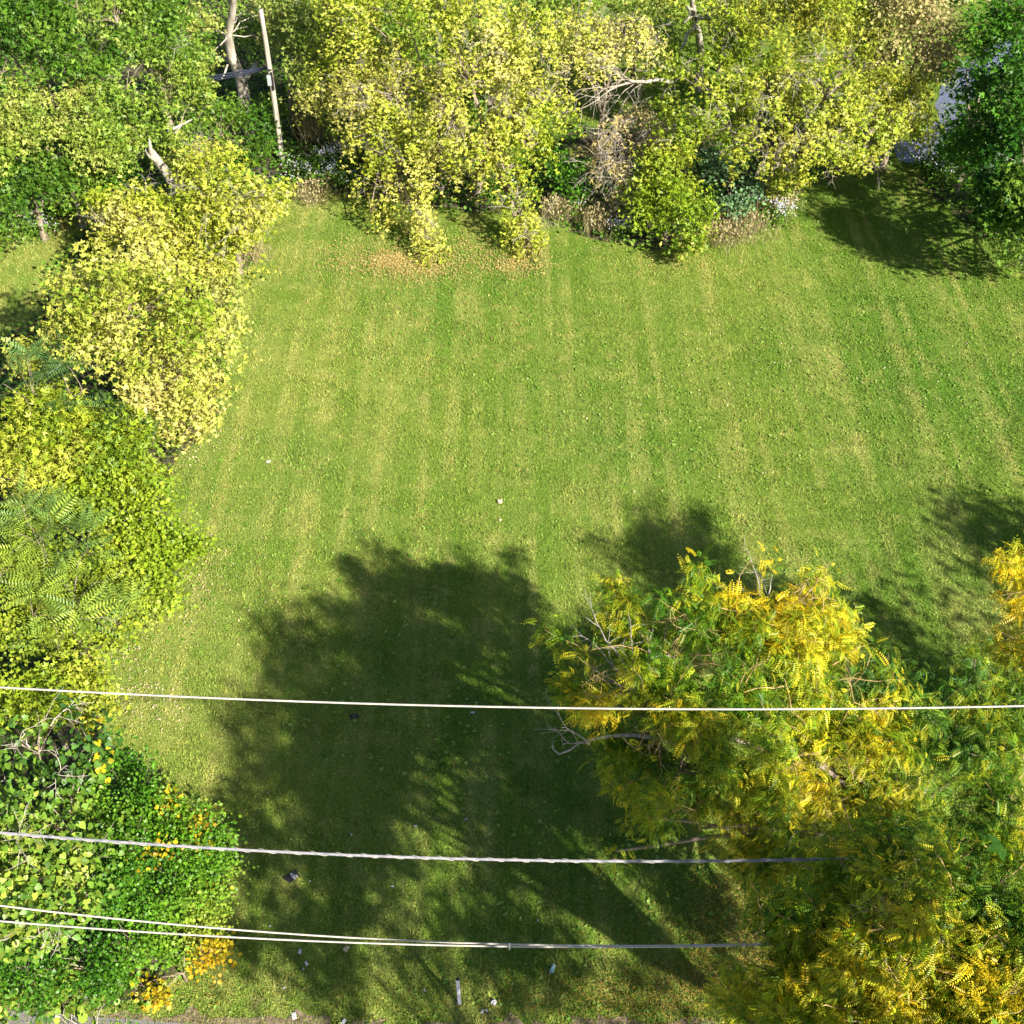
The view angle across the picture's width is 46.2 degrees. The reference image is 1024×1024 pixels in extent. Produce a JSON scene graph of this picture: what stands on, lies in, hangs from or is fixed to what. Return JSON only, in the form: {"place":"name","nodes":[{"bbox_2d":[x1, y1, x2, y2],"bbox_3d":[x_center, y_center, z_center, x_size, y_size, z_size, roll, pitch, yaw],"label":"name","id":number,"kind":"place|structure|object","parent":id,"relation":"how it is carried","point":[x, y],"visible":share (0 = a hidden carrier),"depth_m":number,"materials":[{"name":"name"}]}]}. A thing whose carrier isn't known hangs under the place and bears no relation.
{"place":"outdoors","nodes":[
{"label":"outdoors","id":0,"kind":"place"},
{"bbox_2d":[0,1011,192,1023],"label":"road","id":1,"kind":"structure","parent":0,"point":[22,1016],"depth_m":24.88,"materials":[{"name":"asphalt"}]},
{"bbox_2d":[0,212,240,1010],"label":"woodland floor","id":2,"kind":"structure","parent":0,"point":[81,377],"depth_m":31.93,"materials":[{"name":"plant"}]},
{"bbox_2d":[0,956,102,1023],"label":"burdock","id":3,"kind":"object","parent":2,"relation":"on","point":[82,1019],"visible":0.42,"depth_m":24.72,"materials":[{"name":"green plant"}]},
{"bbox_2d":[0,638,131,756],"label":"shrub","id":4,"kind":"object","parent":2,"relation":"on","point":[75,676],"visible":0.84,"depth_m":27.73,"materials":[{"name":"yellow plant"}]},
{"bbox_2d":[0,683,134,964],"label":"redbud tree","id":5,"kind":"object","parent":2,"relation":"on","point":[64,859],"visible":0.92,"depth_m":23.26,"materials":[{"name":"green plant"}]},
{"bbox_2d":[0,57,157,229],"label":"tree","id":6,"kind":"object","parent":2,"relation":"on","point":[15,132],"visible":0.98,"depth_m":43.45,"materials":[{"name":"green plant"}]},
{"bbox_2d":[0,460,159,669],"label":"tree of heaven","id":7,"kind":"object","parent":2,"relation":"on","point":[51,586],"visible":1,"depth_m":29.19,"materials":[{"name":"green plant"}]},
{"bbox_2d":[0,366,181,532],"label":"willow shrub","id":8,"kind":"object","parent":2,"relation":"on","point":[41,440],"visible":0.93,"depth_m":32.40,"materials":[{"name":"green plant"}]},
{"bbox_2d":[0,327,181,451],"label":"tree of heaven","id":9,"kind":"object","parent":2,"relation":"on","point":[55,367],"visible":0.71,"depth_m":33.07,"materials":[{"name":"green plant"}]},
{"bbox_2d":[0,885,202,1023],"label":"shrub","id":10,"kind":"object","parent":2,"relation":"on","point":[110,971],"visible":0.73,"depth_m":24.20,"materials":[{"name":"green plant"}]},
{"bbox_2d":[56,153,149,222],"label":"tree","id":11,"kind":"object","parent":2,"relation":"on","point":[114,182],"visible":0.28,"depth_m":46.34,"materials":[{"name":"green plant"}]},
{"bbox_2d":[0,449,230,676],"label":"shrub","id":12,"kind":"object","parent":2,"relation":"on","point":[154,550],"visible":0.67,"depth_m":31.08,"materials":[{"name":"green plant"}]},
{"bbox_2d":[0,239,261,460],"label":"maple tree","id":13,"kind":"object","parent":2,"relation":"on","point":[132,287],"visible":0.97,"depth_m":34.44,"materials":[{"name":"yellow plant"}]},
{"bbox_2d":[42,736,258,965],"bbox_3d":[-7.646,7.262,25.985,4.733,3.389,4.218,11,46,11],"label":"shrub","id":14,"kind":"object","parent":2,"relation":"on","point":[188,864],"visible":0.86,"depth_m":25.34,"materials":[{"name":"green plant"}]},
{"bbox_2d":[77,170,240,302],"bbox_3d":[-12.702,-9.416,42.070,7.781,4.544,4.712,20,48,20],"label":"boxelder shrub","id":15,"kind":"object","parent":2,"relation":"on","point":[141,208],"visible":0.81,"depth_m":41.44,"materials":[{"name":"yellow plant"}]},
{"bbox_2d":[145,138,190,224],"bbox_3d":[-12.831,-12.278,44.868,0.808,4.536,1.503,24,49,22],"label":"snag","id":16,"kind":"object","parent":2,"relation":"on","point":[157,160],"visible":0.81,"depth_m":44.30,"materials":[{"name":"grey plant"}]},
{"bbox_2d":[176,247,257,380],"bbox_3d":[-9.943,-6.726,40.718,2.688,2.626,7.105,-5,45,-5],"label":"shrub","id":17,"kind":"object","parent":2,"relation":"on","point":[236,293],"visible":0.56,"depth_m":40.47,"materials":[{"name":"yellow plant"}]},
{"bbox_2d":[223,254,251,270],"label":"aster plant","id":18,"kind":"object","parent":2,"relation":"on","point":[245,262],"visible":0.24,"depth_m":44.60,"materials":[{"name":"green plant"}]},
{"bbox_2d":[3,1003,779,1023],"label":"dirt verge","id":19,"kind":"structure","parent":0,"point":[268,1019],"depth_m":24.89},
{"bbox_2d":[58,1003,126,1023],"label":"fallen branch","id":20,"kind":"object","parent":19,"relation":"on","point":[76,1023],"visible":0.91,"depth_m":24.70,"materials":[{"name":"wood"}]},
{"bbox_2d":[0,0,889,250],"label":"woodland floor","id":21,"kind":"structure","parent":0,"point":[582,142],"depth_m":50.89,"materials":[{"name":"plant"}]},
{"bbox_2d":[12,214,62,247],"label":"aster plant","id":22,"kind":"object","parent":21,"relation":"on","point":[34,228],"visible":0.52,"depth_m":46.05,"materials":[{"name":"green plant"}]},
{"bbox_2d":[22,194,71,219],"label":"aster plant","id":23,"kind":"object","parent":21,"relation":"on","point":[52,212],"visible":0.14,"depth_m":47.24,"materials":[{"name":"green plant"}]},
{"bbox_2d":[0,0,142,181],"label":"tree","id":24,"kind":"object","parent":21,"relation":"on","point":[13,13],"visible":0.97,"depth_m":43.12,"materials":[{"name":"green plant"}]},
{"bbox_2d":[63,0,222,172],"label":"tree","id":25,"kind":"object","parent":21,"relation":"on","point":[164,13],"visible":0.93,"depth_m":44.78,"materials":[{"name":"green plant"}]},
{"bbox_2d":[87,46,229,182],"bbox_3d":[-13.735,-15.666,47.506,5.383,5.835,5.940,0,45,0],"label":"tree","id":26,"kind":"object","parent":21,"relation":"on","point":[166,145],"visible":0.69,"depth_m":46.40,"materials":[{"name":"green plant"}]},
{"bbox_2d":[165,88,292,173],"bbox_3d":[-11.667,-15.665,49.301,4.752,3.322,6.783,0,45,0],"label":"shrub","id":27,"kind":"object","parent":21,"relation":"on","point":[224,115],"visible":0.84,"depth_m":49.39,"materials":[{"name":"green plant"}]},
{"bbox_2d":[177,0,306,112],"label":"tree","id":28,"kind":"object","parent":21,"relation":"on","point":[233,61],"visible":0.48,"depth_m":51.28,"materials":[{"name":"green plant"}]},
{"bbox_2d":[258,9,284,158],"bbox_3d":[-9.701,-17.077,48.424,0.269,6.321,0.352,0,45,0],"label":"utility pole","id":29,"kind":"object","parent":21,"relation":"on","point":[270,80],"visible":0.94,"depth_m":48.06,"materials":[{"name":"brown wood"}]},
{"bbox_2d":[82,66,267,94],"bbox_3d":[-14.511,-17.761,49.474,9.954,2.477,0.070,11,46,11],"label":"cable","id":30,"kind":"object","parent":29,"relation":"attached to","point":[253,70],"visible":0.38,"depth_m":48.34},
{"bbox_2d":[250,0,353,134],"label":"tree","id":31,"kind":"object","parent":21,"relation":"on","point":[291,33],"visible":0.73,"depth_m":48.29,"materials":[{"name":"green plant"}]},
{"bbox_2d":[279,143,339,191],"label":"aster plant","id":32,"kind":"object","parent":21,"relation":"on","point":[303,173],"visible":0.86,"depth_m":49.27,"materials":[{"name":"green plant"}]},
{"bbox_2d":[260,0,377,80],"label":"tree","id":33,"kind":"object","parent":21,"relation":"on","point":[322,58],"visible":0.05,"depth_m":54.66,"materials":[{"name":"green plant"}]},
{"bbox_2d":[287,136,353,174],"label":"aster plant","id":34,"kind":"object","parent":21,"relation":"on","point":[312,153],"visible":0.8,"depth_m":49.91,"materials":[{"name":"green plant"}]},
{"bbox_2d":[284,92,378,157],"bbox_3d":[-7.960,-16.958,51.267,4.681,2.154,4.342,18,47,17],"label":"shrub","id":35,"kind":"object","parent":21,"relation":"on","point":[316,133],"visible":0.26,"depth_m":50.86,"materials":[{"name":"plant"}]},
{"bbox_2d":[306,156,363,193],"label":"aster plant","id":36,"kind":"object","parent":21,"relation":"on","point":[339,179],"visible":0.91,"depth_m":48.89,"materials":[{"name":"green plant"}]},
{"bbox_2d":[325,135,371,168],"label":"aster plant","id":37,"kind":"object","parent":21,"relation":"on","point":[356,151],"visible":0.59,"depth_m":50.28,"materials":[{"name":"green plant"}]},
{"bbox_2d":[286,0,436,158],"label":"boxelder tree","id":38,"kind":"object","parent":21,"relation":"on","point":[368,58],"visible":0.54,"depth_m":47.43,"materials":[{"name":"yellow plant"}]},
{"bbox_2d":[311,85,415,153],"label":"tree","id":39,"kind":"object","parent":21,"relation":"on","point":[343,128],"visible":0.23,"depth_m":49.55,"materials":[{"name":"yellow plant"}]},
{"bbox_2d":[324,47,458,268],"bbox_3d":[-4.549,-13.847,45.243,5.297,6.600,7.537,0,45,0],"label":"boxelder tree","id":40,"kind":"object","parent":21,"relation":"on","point":[407,128],"visible":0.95,"depth_m":45.13,"materials":[{"name":"yellow plant"}]},
{"bbox_2d":[306,0,572,179],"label":"boxelder tree","id":41,"kind":"object","parent":21,"relation":"on","point":[447,14],"visible":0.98,"depth_m":44.47,"materials":[{"name":"yellow plant"}]},
{"bbox_2d":[408,24,586,261],"bbox_3d":[-0.592,-14.460,44.960,6.814,7.651,7.370,0,45,0],"label":"boxelder tree","id":42,"kind":"object","parent":21,"relation":"on","point":[488,148],"visible":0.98,"depth_m":44.20,"materials":[{"name":"yellow plant"}]},
{"bbox_2d":[477,174,524,203],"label":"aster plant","id":43,"kind":"object","parent":21,"relation":"on","point":[492,189],"visible":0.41,"depth_m":48.15,"materials":[{"name":"green plant"}]},
{"bbox_2d":[528,189,583,223],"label":"dry grass clump","id":44,"kind":"object","parent":21,"relation":"on","point":[561,203],"visible":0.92,"depth_m":47.07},
{"bbox_2d":[540,143,603,206],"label":"shrub","id":45,"kind":"object","parent":21,"relation":"on","point":[564,169],"visible":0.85,"depth_m":47.29,"materials":[{"name":"green plant"}]},
{"bbox_2d":[558,186,594,218],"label":"aster plant","id":46,"kind":"object","parent":21,"relation":"on","point":[581,202],"visible":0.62,"depth_m":47.38,"materials":[{"name":"green plant"}]},
{"bbox_2d":[558,191,633,238],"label":"dry grass clump","id":47,"kind":"object","parent":21,"relation":"on","point":[599,219],"visible":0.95,"depth_m":46.44,"materials":[{"name":"plant"}]},
{"bbox_2d":[536,0,674,168],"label":"boxelder tree","id":48,"kind":"object","parent":21,"relation":"on","point":[603,53],"visible":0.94,"depth_m":46.13,"materials":[{"name":"yellow plant"}]},
{"bbox_2d":[551,52,673,217],"bbox_3d":[3.893,-14.543,46.666,4.970,5.601,6.090,0,45,0],"label":"boxelder tree","id":49,"kind":"object","parent":21,"relation":"on","point":[619,172],"visible":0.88,"depth_m":46.42,"materials":[{"name":"beige plant"}]},
{"bbox_2d":[607,208,643,243],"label":"aster plant","id":50,"kind":"object","parent":21,"relation":"on","point":[617,230],"visible":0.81,"depth_m":46.10,"materials":[{"name":"green plant"}]},
{"bbox_2d":[614,133,728,270],"bbox_3d":[5.901,-11.840,45.098,4.265,3.741,5.702,0,45,0],"label":"tree","id":51,"kind":"object","parent":21,"relation":"on","point":[664,202],"visible":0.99,"depth_m":44.63,"materials":[{"name":"green plant"}]},
{"bbox_2d":[698,211,753,251],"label":"dry grass clump","id":52,"kind":"object","parent":21,"relation":"on","point":[722,235],"visible":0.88,"depth_m":45.76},
{"bbox_2d":[694,145,770,225],"bbox_3d":[8.514,-12.758,46.767,2.713,2.710,3.843,-22,49,-21],"label":"shrub","id":53,"kind":"object","parent":21,"relation":"on","point":[725,170],"visible":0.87,"depth_m":46.40,"materials":[{"name":"green plant"}]},
{"bbox_2d":[707,185,773,230],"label":"aster plant","id":54,"kind":"object","parent":21,"relation":"on","point":[746,209],"visible":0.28,"depth_m":46.94,"materials":[{"name":"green plant"}]},
{"bbox_2d":[707,200,782,251],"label":"dry grass clump","id":55,"kind":"object","parent":21,"relation":"on","point":[753,215],"visible":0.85,"depth_m":46.14,"materials":[{"name":"plant"}]},
{"bbox_2d":[746,171,789,201],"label":"aster plant","id":56,"kind":"object","parent":21,"relation":"on","point":[765,186],"visible":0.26,"depth_m":47.97,"materials":[{"name":"green plant"}]},
{"bbox_2d":[763,196,797,228],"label":"aster plant","id":57,"kind":"object","parent":21,"relation":"on","point":[781,214],"visible":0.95,"depth_m":46.74,"materials":[{"name":"green plant"}]},
{"bbox_2d":[749,186,812,223],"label":"dry grass clump","id":58,"kind":"object","parent":21,"relation":"on","point":[779,198],"visible":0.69,"depth_m":47.28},
{"bbox_2d":[746,155,816,204],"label":"shrub","id":59,"kind":"object","parent":21,"relation":"on","point":[787,179],"visible":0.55,"depth_m":47.25,"materials":[{"name":"green plant"}]},
{"bbox_2d":[640,31,930,202],"bbox_3d":[10.295,-14.255,45.197,10.807,6.905,6.430,0,45,0],"label":"boxelder tree","id":60,"kind":"object","parent":21,"relation":"on","point":[857,114],"visible":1,"depth_m":44.10,"materials":[{"name":"yellow plant"}]},
{"bbox_2d":[745,0,958,166],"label":"tree","id":61,"kind":"object","parent":21,"relation":"on","point":[886,81],"visible":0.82,"depth_m":46.11,"materials":[{"name":"yellow plant"}]},
{"bbox_2d":[837,0,977,165],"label":"tree","id":62,"kind":"object","parent":21,"relation":"on","point":[910,10],"visible":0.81,"depth_m":46.02,"materials":[{"name":"yellow plant"}]},
{"bbox_2d":[0,905,1004,945],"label":"overhead wire","id":63,"kind":"object","parent":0,"point":[345,936],"visible":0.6,"depth_m":18.87,"materials":[{"name":"metal"}]},
{"bbox_2d":[0,920,1015,949],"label":"overhead wire","id":64,"kind":"object","parent":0,"point":[509,946],"visible":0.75,"depth_m":18.77,"materials":[{"name":"metal"}]},
{"bbox_2d":[0,0,1023,1023],"bbox_3d":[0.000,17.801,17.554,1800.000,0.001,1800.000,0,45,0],"label":"ground","id":65,"kind":"structure","parent":0,"point":[366,669],"depth_m":34.83,"materials":[{"name":"plant"}]},
{"bbox_2d":[0,92,110,258],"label":"tree","id":66,"kind":"object","parent":65,"relation":"on","point":[54,183],"visible":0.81,"depth_m":43.93,"materials":[{"name":"green plant"}]},
{"bbox_2d":[127,925,241,1013],"bbox_3d":[-6.847,9.507,24.922,2.620,1.669,1.169,-22,49,-21],"label":"shrub","id":67,"kind":"object","parent":65,"relation":"on","point":[216,944],"visible":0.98,"depth_m":24.82,"materials":[{"name":"yellow plant"}]},
{"bbox_2d":[153,129,303,286],"bbox_3d":[-10.312,-10.634,42.986,6.147,4.981,5.362,22,49,21],"label":"boxelder shrub","id":68,"kind":"object","parent":65,"relation":"on","point":[220,218],"visible":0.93,"depth_m":42.16,"materials":[{"name":"yellow plant"}]},
{"bbox_2d":[173,119,191,133],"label":"fallen branch","id":69,"kind":"object","parent":68,"relation":"in","point":[178,127],"visible":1,"depth_m":43.80,"materials":[{"name":"wood"}]},
{"bbox_2d":[219,234,278,269],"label":"dry grass clump","id":70,"kind":"object","parent":65,"relation":"on","point":[250,253],"visible":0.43,"depth_m":44.86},
{"bbox_2d":[283,870,298,882],"bbox_3d":[-4.985,8.246,27.174,0.349,0.061,0.210,-34,54,-30],"label":"wrapper","id":71,"kind":"object","parent":65,"relation":"on","point":[288,878],"visible":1,"depth_m":27.15,"materials":[{"name":"black plastic"}]},
{"bbox_2d":[286,169,335,208],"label":"dry grass clump","id":72,"kind":"object","parent":65,"relation":"on","point":[302,192],"visible":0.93,"depth_m":48.12,"materials":[{"name":"plant"}]},
{"bbox_2d":[338,0,459,117],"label":"tree","id":73,"kind":"object","parent":65,"relation":"on","point":[390,30],"visible":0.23,"depth_m":51.09,"materials":[{"name":"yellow plant"}]},
{"bbox_2d":[371,0,483,66],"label":"tree","id":74,"kind":"object","parent":65,"relation":"on","point":[476,1],"visible":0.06,"depth_m":53.30,"materials":[{"name":"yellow plant"}]},
{"bbox_2d":[456,978,460,1004],"bbox_3d":[-1.103,9.879,24.722,0.081,1.215,0.050,0,45,0],"label":"marker post","id":75,"kind":"object","parent":65,"relation":"on","point":[458,990],"visible":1,"depth_m":24.65,"materials":[{"name":"white plastic"}]},
{"bbox_2d":[170,792,791,1023],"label":"fallen leaves","id":76,"kind":"object","parent":65,"relation":"on","point":[696,955],"visible":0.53,"depth_m":25.47,"materials":[{"name":"plant"}]},
{"bbox_2d":[420,13,564,120],"bbox_3d":[-1.198,-18.677,51.351,6.934,4.721,4.206,11,46,11],"label":"tree","id":77,"kind":"object","parent":65,"relation":"on","point":[534,69],"visible":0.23,"depth_m":50.78,"materials":[{"name":"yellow plant"}]},
{"bbox_2d":[255,212,754,420],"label":"fallen leaves","id":78,"kind":"object","parent":65,"relation":"on","point":[419,268],"visible":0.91,"depth_m":44.96,"materials":[{"name":"plant"}]},
{"bbox_2d":[0,0,1023,1019],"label":"undergrowth","id":79,"kind":"object","parent":65,"relation":"on","point":[159,186],"visible":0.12,"depth_m":48.42,"materials":[{"name":"green plant"}]},
{"bbox_2d":[0,190,1023,1023],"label":"lawn weeds","id":80,"kind":"object","parent":65,"relation":"on","point":[178,992],"visible":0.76,"depth_m":35.70,"materials":[{"name":"green plant"}]},
{"bbox_2d":[460,74,568,148],"bbox_3d":[0.063,-16.831,50.566,4.612,3.208,3.363,0,45,0],"label":"tree","id":81,"kind":"object","parent":65,"relation":"on","point":[473,115],"visible":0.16,"depth_m":49.83,"materials":[{"name":"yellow plant"}]},
{"bbox_2d":[483,0,613,76],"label":"tree","id":82,"kind":"object","parent":65,"relation":"on","point":[539,3],"visible":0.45,"depth_m":51.27,"materials":[{"name":"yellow plant"}]},
{"bbox_2d":[549,963,555,973],"bbox_3d":[0.869,9.759,25.641,0.104,0.109,0.194,15,47,15],"label":"plastic cup","id":83,"kind":"object","parent":65,"relation":"on","point":[552,968],"visible":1,"depth_m":25.60,"materials":[{"name":"blue plastic"}]},
{"bbox_2d":[92,262,1020,901],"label":"fallen leaves","id":84,"kind":"object","parent":65,"relation":"on","point":[274,626],"visible":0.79,"depth_m":32.89,"materials":[{"name":"plant"}]},
{"bbox_2d":[564,0,700,96],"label":"tree","id":85,"kind":"object","parent":65,"relation":"on","point":[656,3],"visible":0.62,"depth_m":51.63,"materials":[{"name":"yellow plant"}]},
{"bbox_2d":[635,0,823,91],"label":"tree","id":86,"kind":"object","parent":65,"relation":"on","point":[738,16],"visible":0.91,"depth_m":46.55,"materials":[{"name":"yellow plant"}]},
{"bbox_2d":[667,0,795,72],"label":"tree","id":87,"kind":"object","parent":65,"relation":"on","point":[698,2],"visible":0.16,"depth_m":52.99,"materials":[{"name":"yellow plant"}]},
{"bbox_2d":[520,536,947,949],"bbox_3d":[4.619,4.872,24.695,8.905,8.461,6.475,0,45,0],"label":"honey locust","id":88,"kind":"object","parent":65,"relation":"on","point":[790,634],"visible":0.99,"depth_m":22.65,"materials":[{"name":"yellow plant"}]},
{"bbox_2d":[675,625,1023,1019],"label":"honey locust","id":89,"kind":"object","parent":65,"relation":"on","point":[989,728],"visible":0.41,"depth_m":22.73,"materials":[{"name":"green plant"}]},
{"bbox_2d":[698,729,1023,1023],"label":"honey locust","id":90,"kind":"object","parent":65,"relation":"on","point":[840,968],"visible":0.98,"depth_m":15.92,"materials":[{"name":"yellow plant"}]},
{"bbox_2d":[985,834,1006,1023],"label":"honey locust","id":91,"kind":"object","parent":65,"relation":"on","point":[996,845],"visible":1,"depth_m":13.40,"materials":[{"name":"green plant"}]},
{"bbox_2d":[972,535,1023,699],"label":"honey locust","id":92,"kind":"object","parent":65,"relation":"on","point":[1017,581],"visible":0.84,"depth_m":24.02,"materials":[{"name":"yellow plant"}]},
{"bbox_2d":[0,831,1023,862],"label":"overhead cable","id":93,"kind":"object","parent":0,"point":[406,857],"visible":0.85,"depth_m":17.14,"materials":[{"name":"metal"}]},
{"bbox_2d":[0,686,1023,709],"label":"overhead wire","id":94,"kind":"object","parent":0,"point":[395,704],"visible":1,"depth_m":14.62,"materials":[{"name":"metal"}]},
{"bbox_2d":[894,38,1020,163],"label":"creek","id":95,"kind":"structure","parent":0,"point":[906,154],"depth_m":54.05,"materials":[{"name":"blue liquid"}]},
{"bbox_2d":[918,0,1023,262],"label":"woodland floor","id":96,"kind":"structure","parent":0,"point":[954,211],"depth_m":48.59,"materials":[{"name":"plant"}]},
{"bbox_2d":[909,144,945,174],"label":"aster plant","id":97,"kind":"object","parent":96,"relation":"on","point":[922,163],"visible":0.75,"depth_m":49.73,"materials":[{"name":"green plant"}]},
{"bbox_2d":[920,155,957,185],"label":"aster plant","id":98,"kind":"object","parent":96,"relation":"on","point":[940,172],"visible":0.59,"depth_m":49.20,"materials":[{"name":"green plant"}]},
{"bbox_2d":[915,101,1023,247],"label":"tree","id":99,"kind":"object","parent":96,"relation":"on","point":[985,150],"visible":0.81,"depth_m":43.17,"materials":[{"name":"green plant"}]},
{"bbox_2d":[958,187,984,206],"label":"aster plant","id":100,"kind":"object","parent":96,"relation":"on","point":[972,194],"visible":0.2,"depth_m":47.90,"materials":[{"name":"green plant"}]},
{"bbox_2d":[934,0,1023,192],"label":"tree","id":101,"kind":"object","parent":96,"relation":"on","point":[982,81],"visible":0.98,"depth_m":43.85,"materials":[{"name":"green plant"}]},
{"bbox_2d":[967,205,992,232],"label":"aster plant","id":102,"kind":"object","parent":96,"relation":"on","point":[980,221],"visible":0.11,"depth_m":46.66,"materials":[{"name":"green plant"}]},
{"bbox_2d":[971,159,1023,277],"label":"tree","id":103,"kind":"object","parent":96,"relation":"on","point":[1006,243],"visible":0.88,"depth_m":40.86,"materials":[{"name":"green plant"}]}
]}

